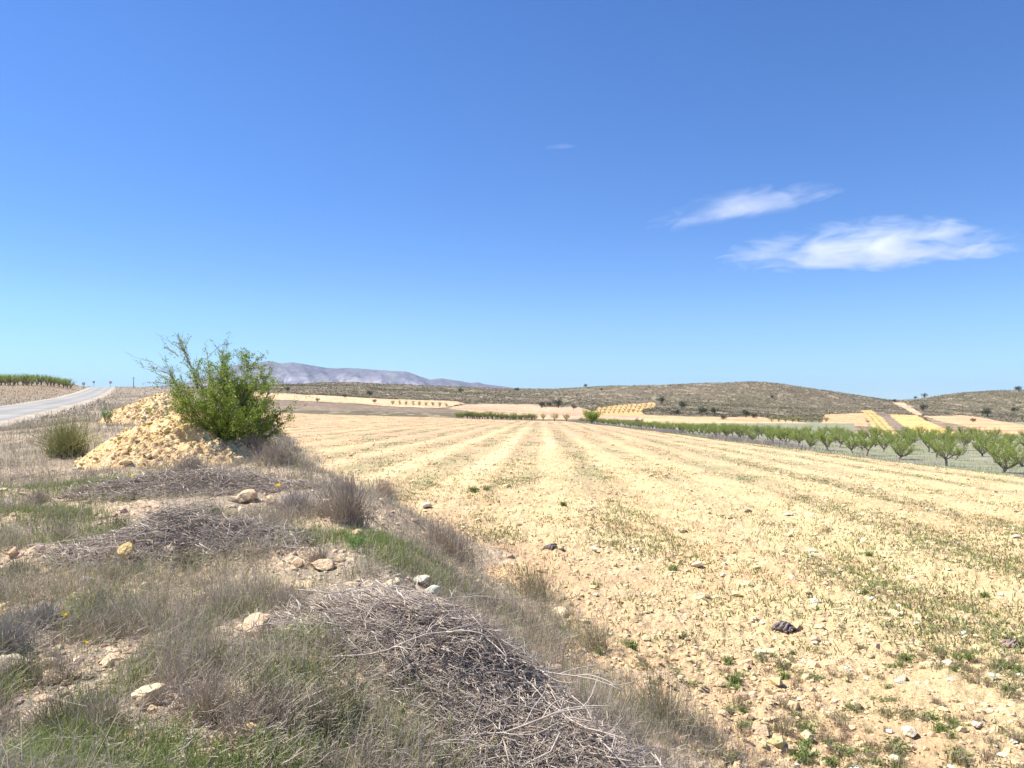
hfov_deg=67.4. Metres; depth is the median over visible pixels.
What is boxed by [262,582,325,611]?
grass tussock
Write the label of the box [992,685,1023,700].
weed tuft
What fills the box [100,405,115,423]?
sapling
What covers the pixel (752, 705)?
weed tuft
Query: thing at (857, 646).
weed tuft
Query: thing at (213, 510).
grass tussock
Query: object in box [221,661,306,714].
grass tussock
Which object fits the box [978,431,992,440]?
almond tree
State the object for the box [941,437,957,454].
almond tree
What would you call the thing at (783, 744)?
soil clods
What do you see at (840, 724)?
weed tuft
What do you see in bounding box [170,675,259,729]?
grass tussock
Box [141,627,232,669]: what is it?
grass tussock
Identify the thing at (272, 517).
grass tussock
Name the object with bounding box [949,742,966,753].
weed tuft
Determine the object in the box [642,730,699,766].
dry branch
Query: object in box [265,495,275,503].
rock
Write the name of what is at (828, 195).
sky
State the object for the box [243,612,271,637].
rock
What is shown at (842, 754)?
weed tuft
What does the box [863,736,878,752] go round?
weed tuft
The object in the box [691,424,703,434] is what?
almond tree
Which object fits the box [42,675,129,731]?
grass tussock
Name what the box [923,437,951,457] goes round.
almond tree
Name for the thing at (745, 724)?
weed tuft
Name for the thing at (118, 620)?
grass tussock
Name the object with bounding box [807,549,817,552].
stone
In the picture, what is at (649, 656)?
weed tuft
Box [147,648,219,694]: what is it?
grass tussock
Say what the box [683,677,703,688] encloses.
weed tuft
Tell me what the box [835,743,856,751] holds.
weed tuft
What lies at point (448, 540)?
dry shrub
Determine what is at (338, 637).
grass tussock
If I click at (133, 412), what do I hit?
soil heap
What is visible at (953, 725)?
weed tuft
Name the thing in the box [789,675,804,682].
weed tuft
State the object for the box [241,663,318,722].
grass tussock
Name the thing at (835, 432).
almond tree
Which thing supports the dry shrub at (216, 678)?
on the verge
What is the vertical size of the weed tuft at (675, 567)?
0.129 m
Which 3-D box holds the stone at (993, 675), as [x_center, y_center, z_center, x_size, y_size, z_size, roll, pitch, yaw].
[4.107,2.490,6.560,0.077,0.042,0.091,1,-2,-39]
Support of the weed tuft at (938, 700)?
on the ploughed field at (725, 486)
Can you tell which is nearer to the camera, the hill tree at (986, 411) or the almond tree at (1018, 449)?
the almond tree at (1018, 449)
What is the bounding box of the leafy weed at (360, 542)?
[342,529,369,550]
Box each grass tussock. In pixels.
[0,551,44,578]
[0,580,20,602]
[0,628,29,655]
[0,638,59,685]
[0,648,38,691]
[0,667,25,706]
[0,683,44,733]
[0,687,85,740]
[9,640,102,694]
[12,683,118,743]
[25,489,53,503]
[40,686,130,737]
[42,523,84,542]
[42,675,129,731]
[55,682,166,742]
[58,608,132,644]
[74,585,119,611]
[88,602,139,635]
[89,556,130,584]
[97,512,134,529]
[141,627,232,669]
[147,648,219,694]
[165,604,207,630]
[166,546,211,572]
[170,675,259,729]
[182,637,250,682]
[196,690,290,748]
[201,504,228,518]
[207,679,303,732]
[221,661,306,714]
[222,681,323,748]
[229,486,260,502]
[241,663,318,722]
[256,510,281,524]
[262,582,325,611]
[268,504,295,520]
[278,679,370,747]
[297,670,392,732]
[300,541,338,562]
[300,618,371,665]
[304,499,330,517]
[338,482,359,492]
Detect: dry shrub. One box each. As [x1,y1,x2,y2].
[0,605,49,654]
[3,593,77,629]
[125,649,289,737]
[162,449,221,472]
[225,431,274,454]
[239,437,320,467]
[250,677,376,741]
[273,490,323,513]
[301,469,390,529]
[362,476,411,499]
[399,514,511,570]
[481,562,578,603]
[561,614,631,656]
[609,661,710,738]
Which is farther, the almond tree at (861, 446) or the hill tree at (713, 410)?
the hill tree at (713, 410)
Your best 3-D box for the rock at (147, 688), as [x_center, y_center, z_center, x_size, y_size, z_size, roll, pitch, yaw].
[-1.511,1.297,3.187,0.129,0.090,0.124,-3,-6,0]
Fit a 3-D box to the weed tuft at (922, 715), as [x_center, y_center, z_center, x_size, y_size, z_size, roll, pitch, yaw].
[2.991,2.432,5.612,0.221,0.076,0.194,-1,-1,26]
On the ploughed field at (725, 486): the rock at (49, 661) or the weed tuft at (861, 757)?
the weed tuft at (861, 757)
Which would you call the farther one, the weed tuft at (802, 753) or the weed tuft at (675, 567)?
the weed tuft at (675, 567)
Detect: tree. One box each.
[0,374,9,385]
[3,374,18,384]
[5,375,20,384]
[14,372,32,384]
[20,375,35,384]
[32,374,43,384]
[36,374,46,384]
[44,374,55,385]
[548,412,558,420]
[552,399,563,407]
[675,421,687,431]
[678,401,688,408]
[687,423,698,433]
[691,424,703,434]
[698,407,708,413]
[704,424,714,434]
[708,425,723,434]
[709,407,720,413]
[721,424,732,435]
[732,422,749,439]
[740,409,751,416]
[747,429,758,440]
[753,422,765,437]
[760,425,777,439]
[765,428,776,440]
[774,428,797,444]
[784,426,798,441]
[787,430,808,445]
[788,427,808,434]
[801,432,819,448]
[806,430,818,439]
[811,432,838,445]
[815,425,828,434]
[817,428,834,450]
[823,424,838,433]
[825,428,846,442]
[826,429,849,446]
[844,436,857,452]
[850,426,863,440]
[854,437,869,449]
[858,429,879,455]
[860,426,877,438]
[866,428,883,434]
[868,435,884,446]
[876,433,894,451]
[883,432,899,447]
[887,438,919,459]
[893,437,913,449]
[894,430,911,441]
[895,427,909,435]
[896,433,918,446]
[899,431,916,445]
[912,426,941,451]
[914,424,925,432]
[918,432,937,446]
[919,403,928,411]
[921,428,940,434]
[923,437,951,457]
[930,439,962,465]
[935,429,957,444]
[937,431,959,443]
[941,423,954,432]
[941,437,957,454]
[947,444,968,459]
[955,431,973,447]
[956,425,967,434]
[967,426,980,434]
[968,438,993,456]
[969,431,996,451]
[971,425,984,432]
[974,435,1008,462]
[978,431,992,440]
[979,407,992,416]
[985,426,1002,439]
[988,439,1023,472]
[995,434,1012,447]
[997,439,1022,447]
[1000,432,1020,442]
[1001,446,1023,466]
[1004,444,1023,452]
[1012,433,1023,445]
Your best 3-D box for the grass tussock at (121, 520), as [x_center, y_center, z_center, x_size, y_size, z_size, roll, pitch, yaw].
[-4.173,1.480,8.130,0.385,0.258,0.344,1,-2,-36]
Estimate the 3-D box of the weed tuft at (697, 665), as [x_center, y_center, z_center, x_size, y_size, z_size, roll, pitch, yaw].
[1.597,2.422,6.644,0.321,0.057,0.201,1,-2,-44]
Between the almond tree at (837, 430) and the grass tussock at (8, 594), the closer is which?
the grass tussock at (8, 594)
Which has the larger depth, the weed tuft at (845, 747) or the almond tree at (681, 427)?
the almond tree at (681, 427)
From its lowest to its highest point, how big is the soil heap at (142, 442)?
1.592 m
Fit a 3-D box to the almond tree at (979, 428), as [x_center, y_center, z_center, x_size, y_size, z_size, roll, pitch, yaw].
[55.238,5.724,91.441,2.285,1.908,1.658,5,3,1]
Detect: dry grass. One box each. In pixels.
[0,381,299,444]
[0,408,569,602]
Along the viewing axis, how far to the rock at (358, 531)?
7.24 m
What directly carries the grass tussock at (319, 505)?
on the verge
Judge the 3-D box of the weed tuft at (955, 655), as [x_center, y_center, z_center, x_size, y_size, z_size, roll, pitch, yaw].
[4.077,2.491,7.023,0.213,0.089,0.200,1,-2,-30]
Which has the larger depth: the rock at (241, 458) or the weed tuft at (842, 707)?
the rock at (241, 458)
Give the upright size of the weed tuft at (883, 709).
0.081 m
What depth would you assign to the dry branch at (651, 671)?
6.16 m
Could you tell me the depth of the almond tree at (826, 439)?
71.17 m
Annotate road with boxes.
[0,387,113,426]
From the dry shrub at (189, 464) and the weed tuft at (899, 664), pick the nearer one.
the weed tuft at (899, 664)
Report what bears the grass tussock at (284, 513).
on the verge
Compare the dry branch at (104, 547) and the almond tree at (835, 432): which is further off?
the almond tree at (835, 432)
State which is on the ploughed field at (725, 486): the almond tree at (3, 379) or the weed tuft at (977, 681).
the weed tuft at (977, 681)
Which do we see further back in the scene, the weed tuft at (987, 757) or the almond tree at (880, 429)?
the almond tree at (880, 429)
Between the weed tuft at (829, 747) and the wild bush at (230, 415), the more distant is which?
the wild bush at (230, 415)
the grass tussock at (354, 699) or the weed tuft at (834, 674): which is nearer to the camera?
the grass tussock at (354, 699)
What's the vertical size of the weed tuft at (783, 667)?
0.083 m
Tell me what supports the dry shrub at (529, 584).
on the verge
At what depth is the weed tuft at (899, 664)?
6.81 m
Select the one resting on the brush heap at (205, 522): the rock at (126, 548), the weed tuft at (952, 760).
the rock at (126, 548)
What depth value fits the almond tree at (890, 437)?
68.08 m
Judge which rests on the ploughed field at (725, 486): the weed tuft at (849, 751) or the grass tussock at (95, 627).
the weed tuft at (849, 751)
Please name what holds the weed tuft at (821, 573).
on the ploughed field at (725, 486)
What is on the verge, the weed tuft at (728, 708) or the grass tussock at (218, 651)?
the grass tussock at (218, 651)
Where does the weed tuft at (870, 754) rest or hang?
on the ploughed field at (725, 486)
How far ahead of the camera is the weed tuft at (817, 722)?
5.56 m
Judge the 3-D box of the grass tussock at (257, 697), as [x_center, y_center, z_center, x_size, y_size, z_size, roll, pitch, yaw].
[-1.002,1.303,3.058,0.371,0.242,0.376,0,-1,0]
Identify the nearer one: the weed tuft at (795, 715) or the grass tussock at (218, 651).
the grass tussock at (218, 651)
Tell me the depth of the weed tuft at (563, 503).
17.43 m
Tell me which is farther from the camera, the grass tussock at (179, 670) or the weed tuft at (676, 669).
the weed tuft at (676, 669)
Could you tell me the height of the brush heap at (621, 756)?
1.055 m
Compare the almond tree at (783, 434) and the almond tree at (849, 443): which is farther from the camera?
the almond tree at (783, 434)
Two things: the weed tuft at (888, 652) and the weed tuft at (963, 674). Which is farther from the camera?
the weed tuft at (888, 652)
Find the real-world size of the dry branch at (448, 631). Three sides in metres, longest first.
0.817 x 0.453 x 0.115 m
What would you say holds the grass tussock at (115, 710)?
on the verge
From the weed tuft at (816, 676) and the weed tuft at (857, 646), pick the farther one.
the weed tuft at (857, 646)
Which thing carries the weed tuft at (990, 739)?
on the ploughed field at (725, 486)
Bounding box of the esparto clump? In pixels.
[20,413,106,458]
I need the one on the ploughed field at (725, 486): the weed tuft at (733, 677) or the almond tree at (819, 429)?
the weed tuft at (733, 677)
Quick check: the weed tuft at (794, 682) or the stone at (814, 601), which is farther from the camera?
the stone at (814, 601)
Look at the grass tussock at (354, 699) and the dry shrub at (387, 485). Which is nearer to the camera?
the grass tussock at (354, 699)
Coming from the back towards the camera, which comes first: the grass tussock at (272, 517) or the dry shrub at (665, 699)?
the grass tussock at (272, 517)
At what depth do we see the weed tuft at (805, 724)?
5.40 m
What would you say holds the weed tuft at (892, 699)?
on the ploughed field at (725, 486)
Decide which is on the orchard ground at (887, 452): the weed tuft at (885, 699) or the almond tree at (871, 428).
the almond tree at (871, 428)
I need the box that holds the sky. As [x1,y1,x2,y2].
[0,0,1023,399]
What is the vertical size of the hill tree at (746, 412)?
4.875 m
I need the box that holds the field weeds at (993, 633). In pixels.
[272,414,1023,736]
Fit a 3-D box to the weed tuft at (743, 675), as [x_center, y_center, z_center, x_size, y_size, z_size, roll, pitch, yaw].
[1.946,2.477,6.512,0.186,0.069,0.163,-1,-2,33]
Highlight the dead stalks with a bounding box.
[0,460,789,767]
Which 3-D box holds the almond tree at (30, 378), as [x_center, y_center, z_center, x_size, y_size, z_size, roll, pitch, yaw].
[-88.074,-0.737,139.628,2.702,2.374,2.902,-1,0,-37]
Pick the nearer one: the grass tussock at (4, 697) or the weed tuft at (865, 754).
the grass tussock at (4, 697)
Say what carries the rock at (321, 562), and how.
on the verge
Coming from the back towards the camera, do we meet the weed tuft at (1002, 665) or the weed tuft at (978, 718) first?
the weed tuft at (1002, 665)
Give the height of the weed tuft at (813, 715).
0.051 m
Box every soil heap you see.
[71,413,275,470]
[98,392,201,424]
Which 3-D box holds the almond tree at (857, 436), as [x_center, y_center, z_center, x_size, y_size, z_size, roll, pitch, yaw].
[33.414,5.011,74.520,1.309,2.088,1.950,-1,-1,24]
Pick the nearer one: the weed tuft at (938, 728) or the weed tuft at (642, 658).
the weed tuft at (938, 728)
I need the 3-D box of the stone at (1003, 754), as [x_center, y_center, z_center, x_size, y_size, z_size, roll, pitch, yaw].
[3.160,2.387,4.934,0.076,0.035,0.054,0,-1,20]
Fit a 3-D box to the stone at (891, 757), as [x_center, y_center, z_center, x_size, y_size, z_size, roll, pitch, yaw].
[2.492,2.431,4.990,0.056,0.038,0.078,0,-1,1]
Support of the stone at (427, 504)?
on the ploughed field at (725, 486)
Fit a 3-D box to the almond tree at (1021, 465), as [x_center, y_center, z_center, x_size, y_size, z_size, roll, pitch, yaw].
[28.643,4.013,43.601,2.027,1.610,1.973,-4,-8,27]
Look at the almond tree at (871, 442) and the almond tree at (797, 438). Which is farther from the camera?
the almond tree at (797, 438)
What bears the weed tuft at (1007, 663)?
on the ploughed field at (725, 486)
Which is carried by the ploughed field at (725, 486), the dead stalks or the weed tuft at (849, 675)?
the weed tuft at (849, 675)
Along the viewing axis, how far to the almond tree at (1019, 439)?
62.80 m
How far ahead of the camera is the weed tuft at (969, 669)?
6.72 m
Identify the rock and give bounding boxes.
[0,654,31,667]
[8,546,18,557]
[22,702,51,726]
[33,694,54,704]
[34,545,45,551]
[39,657,58,666]
[42,669,65,684]
[117,542,134,557]
[131,683,167,707]
[208,731,226,745]
[230,456,244,464]
[237,489,257,502]
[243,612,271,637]
[243,722,260,737]
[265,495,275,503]
[293,560,303,567]
[310,559,334,569]
[350,529,363,535]
[414,575,429,583]
[427,585,439,593]
[554,606,569,618]
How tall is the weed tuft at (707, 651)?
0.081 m
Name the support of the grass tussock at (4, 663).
on the verge
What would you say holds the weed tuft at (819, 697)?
on the ploughed field at (725, 486)
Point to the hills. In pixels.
(744, 393)
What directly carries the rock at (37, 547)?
on the verge
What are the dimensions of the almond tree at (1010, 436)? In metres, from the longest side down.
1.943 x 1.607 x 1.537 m
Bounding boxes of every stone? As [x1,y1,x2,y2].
[393,579,402,584]
[422,502,432,507]
[589,546,597,550]
[754,649,765,653]
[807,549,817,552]
[809,598,820,602]
[889,754,899,760]
[901,726,916,737]
[971,721,981,727]
[988,673,998,678]
[997,752,1008,757]
[1000,638,1020,648]
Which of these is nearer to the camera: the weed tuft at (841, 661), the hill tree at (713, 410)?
the weed tuft at (841, 661)
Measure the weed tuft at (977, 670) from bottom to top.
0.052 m
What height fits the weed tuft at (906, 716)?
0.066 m
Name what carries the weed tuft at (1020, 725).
on the ploughed field at (725, 486)
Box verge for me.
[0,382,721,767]
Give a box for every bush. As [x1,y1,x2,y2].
[126,332,312,446]
[582,409,603,422]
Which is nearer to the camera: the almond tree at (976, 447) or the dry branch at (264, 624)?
the dry branch at (264, 624)
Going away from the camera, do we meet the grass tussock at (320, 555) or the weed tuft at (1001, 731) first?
the weed tuft at (1001, 731)
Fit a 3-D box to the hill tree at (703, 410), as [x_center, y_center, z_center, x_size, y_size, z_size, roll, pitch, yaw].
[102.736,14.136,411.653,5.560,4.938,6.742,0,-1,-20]
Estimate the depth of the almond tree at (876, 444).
70.59 m
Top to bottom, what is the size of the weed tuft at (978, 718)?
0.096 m
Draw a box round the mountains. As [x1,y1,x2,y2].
[151,361,509,387]
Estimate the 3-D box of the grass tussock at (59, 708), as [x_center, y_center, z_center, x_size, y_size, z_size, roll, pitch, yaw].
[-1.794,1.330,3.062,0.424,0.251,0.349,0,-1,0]
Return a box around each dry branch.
[27,524,109,545]
[74,540,146,550]
[120,525,160,539]
[176,605,313,655]
[261,540,318,549]
[299,577,413,593]
[326,611,484,657]
[390,586,497,608]
[395,723,483,755]
[416,702,540,721]
[462,679,606,735]
[473,616,523,652]
[538,661,649,691]
[538,697,626,757]
[557,627,617,640]
[610,668,689,678]
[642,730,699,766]
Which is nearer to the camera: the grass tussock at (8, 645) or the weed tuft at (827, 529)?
the grass tussock at (8, 645)
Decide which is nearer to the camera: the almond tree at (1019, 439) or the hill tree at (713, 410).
the almond tree at (1019, 439)
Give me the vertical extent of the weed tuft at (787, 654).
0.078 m
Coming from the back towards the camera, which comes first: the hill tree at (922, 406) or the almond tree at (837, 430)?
the hill tree at (922, 406)
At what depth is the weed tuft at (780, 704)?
5.79 m
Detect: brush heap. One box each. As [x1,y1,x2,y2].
[24,498,324,573]
[49,463,325,505]
[268,575,660,764]
[393,634,685,767]
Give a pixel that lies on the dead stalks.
(204, 730)
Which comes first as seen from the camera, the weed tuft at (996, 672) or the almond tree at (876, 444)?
the weed tuft at (996, 672)
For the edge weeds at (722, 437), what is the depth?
70.00 m
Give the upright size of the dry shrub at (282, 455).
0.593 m
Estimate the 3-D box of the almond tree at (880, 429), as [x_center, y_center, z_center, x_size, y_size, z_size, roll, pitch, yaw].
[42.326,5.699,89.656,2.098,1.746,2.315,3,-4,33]
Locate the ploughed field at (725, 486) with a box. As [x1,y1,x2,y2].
[261,412,1023,767]
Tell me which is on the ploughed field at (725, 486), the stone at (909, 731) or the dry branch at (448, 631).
the stone at (909, 731)
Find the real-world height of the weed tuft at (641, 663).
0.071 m
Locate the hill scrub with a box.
[204,381,1023,421]
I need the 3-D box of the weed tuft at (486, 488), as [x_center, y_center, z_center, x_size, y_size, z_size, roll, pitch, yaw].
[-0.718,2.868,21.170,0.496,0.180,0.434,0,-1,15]
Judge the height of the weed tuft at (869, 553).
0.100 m
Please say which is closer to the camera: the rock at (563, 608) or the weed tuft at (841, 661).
the weed tuft at (841, 661)
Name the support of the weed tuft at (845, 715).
on the ploughed field at (725, 486)
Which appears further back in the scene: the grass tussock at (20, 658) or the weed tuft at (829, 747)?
the weed tuft at (829, 747)
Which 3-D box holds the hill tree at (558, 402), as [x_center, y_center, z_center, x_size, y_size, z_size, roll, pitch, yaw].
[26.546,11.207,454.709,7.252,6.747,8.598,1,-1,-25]
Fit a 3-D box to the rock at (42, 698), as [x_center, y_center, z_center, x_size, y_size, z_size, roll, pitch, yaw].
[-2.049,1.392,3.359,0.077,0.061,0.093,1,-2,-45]
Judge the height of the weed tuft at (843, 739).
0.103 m
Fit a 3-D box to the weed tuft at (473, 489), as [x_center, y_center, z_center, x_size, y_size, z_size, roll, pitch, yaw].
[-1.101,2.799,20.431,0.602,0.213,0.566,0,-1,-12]
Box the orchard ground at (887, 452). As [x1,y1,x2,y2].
[570,421,1023,477]
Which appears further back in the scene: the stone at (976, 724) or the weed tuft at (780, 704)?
the weed tuft at (780, 704)
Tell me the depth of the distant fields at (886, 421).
360.04 m
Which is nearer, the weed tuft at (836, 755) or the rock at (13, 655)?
the rock at (13, 655)
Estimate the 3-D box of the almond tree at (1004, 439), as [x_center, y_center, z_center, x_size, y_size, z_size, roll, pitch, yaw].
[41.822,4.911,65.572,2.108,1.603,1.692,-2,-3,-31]
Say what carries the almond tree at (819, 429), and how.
on the orchard ground at (887, 452)
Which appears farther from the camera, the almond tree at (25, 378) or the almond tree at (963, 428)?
the almond tree at (25, 378)
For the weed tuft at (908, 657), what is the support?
on the ploughed field at (725, 486)
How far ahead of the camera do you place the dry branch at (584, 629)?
7.13 m
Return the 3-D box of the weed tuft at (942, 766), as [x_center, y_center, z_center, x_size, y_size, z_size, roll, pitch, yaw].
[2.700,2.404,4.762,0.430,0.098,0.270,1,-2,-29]
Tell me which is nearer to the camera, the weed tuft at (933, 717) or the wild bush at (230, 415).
the weed tuft at (933, 717)
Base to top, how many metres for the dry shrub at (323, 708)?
0.262 m
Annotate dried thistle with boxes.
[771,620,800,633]
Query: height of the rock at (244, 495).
0.172 m
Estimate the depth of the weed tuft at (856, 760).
4.92 m
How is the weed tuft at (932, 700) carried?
on the ploughed field at (725, 486)
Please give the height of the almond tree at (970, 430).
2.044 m
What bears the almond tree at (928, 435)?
on the orchard ground at (887, 452)
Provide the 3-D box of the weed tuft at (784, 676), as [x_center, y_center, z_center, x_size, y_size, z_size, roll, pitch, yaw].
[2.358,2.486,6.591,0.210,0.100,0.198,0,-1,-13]
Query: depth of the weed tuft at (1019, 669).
6.80 m
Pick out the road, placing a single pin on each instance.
(11, 413)
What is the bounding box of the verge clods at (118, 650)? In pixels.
[0,456,745,767]
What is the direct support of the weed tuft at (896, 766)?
on the ploughed field at (725, 486)
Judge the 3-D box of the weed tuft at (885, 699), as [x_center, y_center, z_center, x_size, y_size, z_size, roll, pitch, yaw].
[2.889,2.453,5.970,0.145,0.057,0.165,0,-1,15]
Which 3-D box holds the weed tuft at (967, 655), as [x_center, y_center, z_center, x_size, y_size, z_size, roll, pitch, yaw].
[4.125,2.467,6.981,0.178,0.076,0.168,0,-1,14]
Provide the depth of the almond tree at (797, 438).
66.03 m
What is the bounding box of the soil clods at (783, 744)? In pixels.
[293,435,1023,767]
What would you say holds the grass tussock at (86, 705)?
on the verge
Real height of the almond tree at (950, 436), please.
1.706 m
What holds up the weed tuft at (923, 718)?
on the ploughed field at (725, 486)
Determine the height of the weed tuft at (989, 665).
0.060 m
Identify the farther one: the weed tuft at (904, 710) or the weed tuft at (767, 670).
the weed tuft at (767, 670)
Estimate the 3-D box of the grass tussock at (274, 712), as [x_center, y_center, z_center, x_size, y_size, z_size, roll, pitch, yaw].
[-0.924,1.319,3.041,0.393,0.254,0.383,0,-1,0]
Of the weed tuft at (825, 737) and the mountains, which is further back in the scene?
the mountains
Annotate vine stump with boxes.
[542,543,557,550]
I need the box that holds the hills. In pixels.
[207,382,1023,421]
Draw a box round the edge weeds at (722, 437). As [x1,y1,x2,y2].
[569,420,1023,478]
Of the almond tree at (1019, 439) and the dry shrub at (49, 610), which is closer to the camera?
the dry shrub at (49, 610)
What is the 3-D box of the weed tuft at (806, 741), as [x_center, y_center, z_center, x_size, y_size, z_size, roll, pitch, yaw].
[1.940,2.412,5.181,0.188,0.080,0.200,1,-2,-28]
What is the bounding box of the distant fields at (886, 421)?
[235,392,1023,434]
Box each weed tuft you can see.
[458,485,480,492]
[481,486,494,490]
[557,500,571,505]
[589,579,605,587]
[592,645,604,655]
[617,635,639,649]
[625,653,662,664]
[625,656,649,671]
[629,661,663,672]
[637,650,662,658]
[655,653,674,661]
[659,562,679,570]
[665,662,685,674]
[676,629,697,638]
[681,660,709,668]
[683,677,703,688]
[688,645,719,659]
[710,744,746,765]
[711,682,746,696]
[713,679,745,691]
[714,655,735,665]
[717,662,748,674]
[718,669,745,684]
[720,700,739,714]
[724,718,768,737]
[726,693,748,711]
[731,705,747,713]
[735,716,772,731]
[738,671,752,679]
[746,650,785,664]
[746,719,781,733]
[747,702,761,712]
[749,649,763,657]
[757,663,773,674]
[766,714,799,735]
[771,660,791,670]
[772,709,802,722]
[772,739,819,765]
[774,651,805,659]
[774,654,788,670]
[774,695,793,709]
[774,695,812,708]
[776,668,801,679]
[776,722,829,736]
[779,705,814,721]
[779,728,817,740]
[780,712,800,728]
[781,655,800,662]
[781,679,816,691]
[788,711,803,720]
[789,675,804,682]
[790,731,814,748]
[791,667,814,676]
[796,719,827,736]
[798,690,837,708]
[801,670,831,679]
[804,702,833,712]
[804,712,820,719]
[808,569,833,577]
[809,673,826,680]
[810,716,829,726]
[811,729,836,744]
[812,709,869,723]
[813,724,834,731]
[813,740,837,750]
[815,525,843,532]
[816,753,847,767]
[817,740,848,751]
[825,669,852,679]
[826,749,852,761]
[829,712,852,728]
[830,668,872,681]
[831,701,869,713]
[832,744,852,756]
[833,657,852,667]
[833,742,867,757]
[835,731,861,749]
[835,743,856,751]
[836,752,871,766]
[840,748,878,764]
[843,700,866,714]
[843,761,867,767]
[844,642,866,652]
[846,749,879,760]
[853,643,867,649]
[854,701,914,716]
[855,586,877,594]
[857,723,882,735]
[858,550,873,556]
[858,755,890,767]
[860,746,882,755]
[861,750,881,764]
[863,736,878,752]
[865,755,887,766]
[868,672,891,681]
[871,707,907,722]
[872,648,894,657]
[873,680,892,689]
[873,743,914,764]
[874,694,890,702]
[875,736,920,755]
[876,753,912,767]
[879,751,920,767]
[882,663,895,668]
[884,735,906,745]
[885,650,925,662]
[885,703,925,719]
[886,694,899,701]
[886,749,913,758]
[888,758,908,767]
[894,661,912,667]
[896,650,925,664]
[897,711,915,723]
[907,708,943,723]
[907,712,938,723]
[909,708,937,721]
[918,659,960,673]
[918,694,939,703]
[928,696,942,704]
[930,646,946,659]
[930,720,962,734]
[930,745,974,767]
[931,644,955,656]
[934,744,977,765]
[935,760,967,767]
[936,717,970,733]
[940,711,969,723]
[941,730,961,739]
[944,649,962,660]
[945,663,959,671]
[948,646,977,653]
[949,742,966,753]
[951,656,977,672]
[953,650,975,659]
[956,752,981,767]
[959,671,977,678]
[961,709,1005,727]
[962,674,975,683]
[963,665,975,672]
[963,742,1023,767]
[965,655,983,663]
[968,677,980,684]
[972,668,991,674]
[973,744,1013,759]
[977,589,997,598]
[977,676,1001,688]
[981,676,1002,683]
[983,734,1005,747]
[984,658,996,670]
[984,667,1009,674]
[984,723,1023,737]
[992,677,1023,692]
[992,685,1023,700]
[993,661,1015,672]
[995,755,1023,767]
[996,658,1015,667]
[997,669,1022,679]
[1002,726,1023,742]
[1003,662,1023,672]
[1005,720,1023,728]
[1007,678,1023,688]
[1012,690,1023,698]
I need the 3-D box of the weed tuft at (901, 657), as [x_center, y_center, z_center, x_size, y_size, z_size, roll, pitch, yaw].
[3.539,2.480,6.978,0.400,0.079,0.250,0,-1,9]
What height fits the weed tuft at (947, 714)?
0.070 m
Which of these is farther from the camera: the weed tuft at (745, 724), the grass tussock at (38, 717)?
the weed tuft at (745, 724)
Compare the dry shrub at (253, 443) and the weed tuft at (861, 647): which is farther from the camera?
the dry shrub at (253, 443)
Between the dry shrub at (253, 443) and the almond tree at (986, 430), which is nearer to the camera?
the dry shrub at (253, 443)
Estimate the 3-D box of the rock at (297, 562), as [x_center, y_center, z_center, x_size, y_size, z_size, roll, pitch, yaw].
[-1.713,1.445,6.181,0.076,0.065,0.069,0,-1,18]
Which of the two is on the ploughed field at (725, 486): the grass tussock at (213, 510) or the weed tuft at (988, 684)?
the weed tuft at (988, 684)
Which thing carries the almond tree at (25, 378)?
on the verge
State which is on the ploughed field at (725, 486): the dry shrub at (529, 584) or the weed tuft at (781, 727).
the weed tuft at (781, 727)
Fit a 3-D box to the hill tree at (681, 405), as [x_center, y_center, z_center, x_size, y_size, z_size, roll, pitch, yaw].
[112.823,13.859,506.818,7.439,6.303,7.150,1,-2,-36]
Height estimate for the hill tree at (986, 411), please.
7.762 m
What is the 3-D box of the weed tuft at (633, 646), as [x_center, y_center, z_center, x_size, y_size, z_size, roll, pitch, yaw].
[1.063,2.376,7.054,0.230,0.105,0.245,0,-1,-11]
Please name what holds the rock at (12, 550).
on the verge
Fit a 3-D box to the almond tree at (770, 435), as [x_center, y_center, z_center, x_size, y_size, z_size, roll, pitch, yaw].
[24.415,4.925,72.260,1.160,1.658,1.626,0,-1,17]
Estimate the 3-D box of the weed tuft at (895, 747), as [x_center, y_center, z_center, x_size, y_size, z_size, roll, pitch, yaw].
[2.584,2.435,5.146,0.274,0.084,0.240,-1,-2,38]
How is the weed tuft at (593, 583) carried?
on the ploughed field at (725, 486)
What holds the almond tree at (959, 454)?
on the orchard ground at (887, 452)
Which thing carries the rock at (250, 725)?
on the verge
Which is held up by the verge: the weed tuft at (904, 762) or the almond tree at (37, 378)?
the almond tree at (37, 378)
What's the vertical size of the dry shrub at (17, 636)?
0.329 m
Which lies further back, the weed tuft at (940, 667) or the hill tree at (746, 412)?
the hill tree at (746, 412)
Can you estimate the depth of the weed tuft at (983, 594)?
9.51 m
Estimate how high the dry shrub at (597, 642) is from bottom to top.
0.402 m
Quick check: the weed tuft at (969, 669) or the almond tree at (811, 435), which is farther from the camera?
the almond tree at (811, 435)
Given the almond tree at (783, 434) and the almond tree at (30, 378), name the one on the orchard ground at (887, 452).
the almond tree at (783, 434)
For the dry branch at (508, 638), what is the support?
on the brush heap at (374, 609)

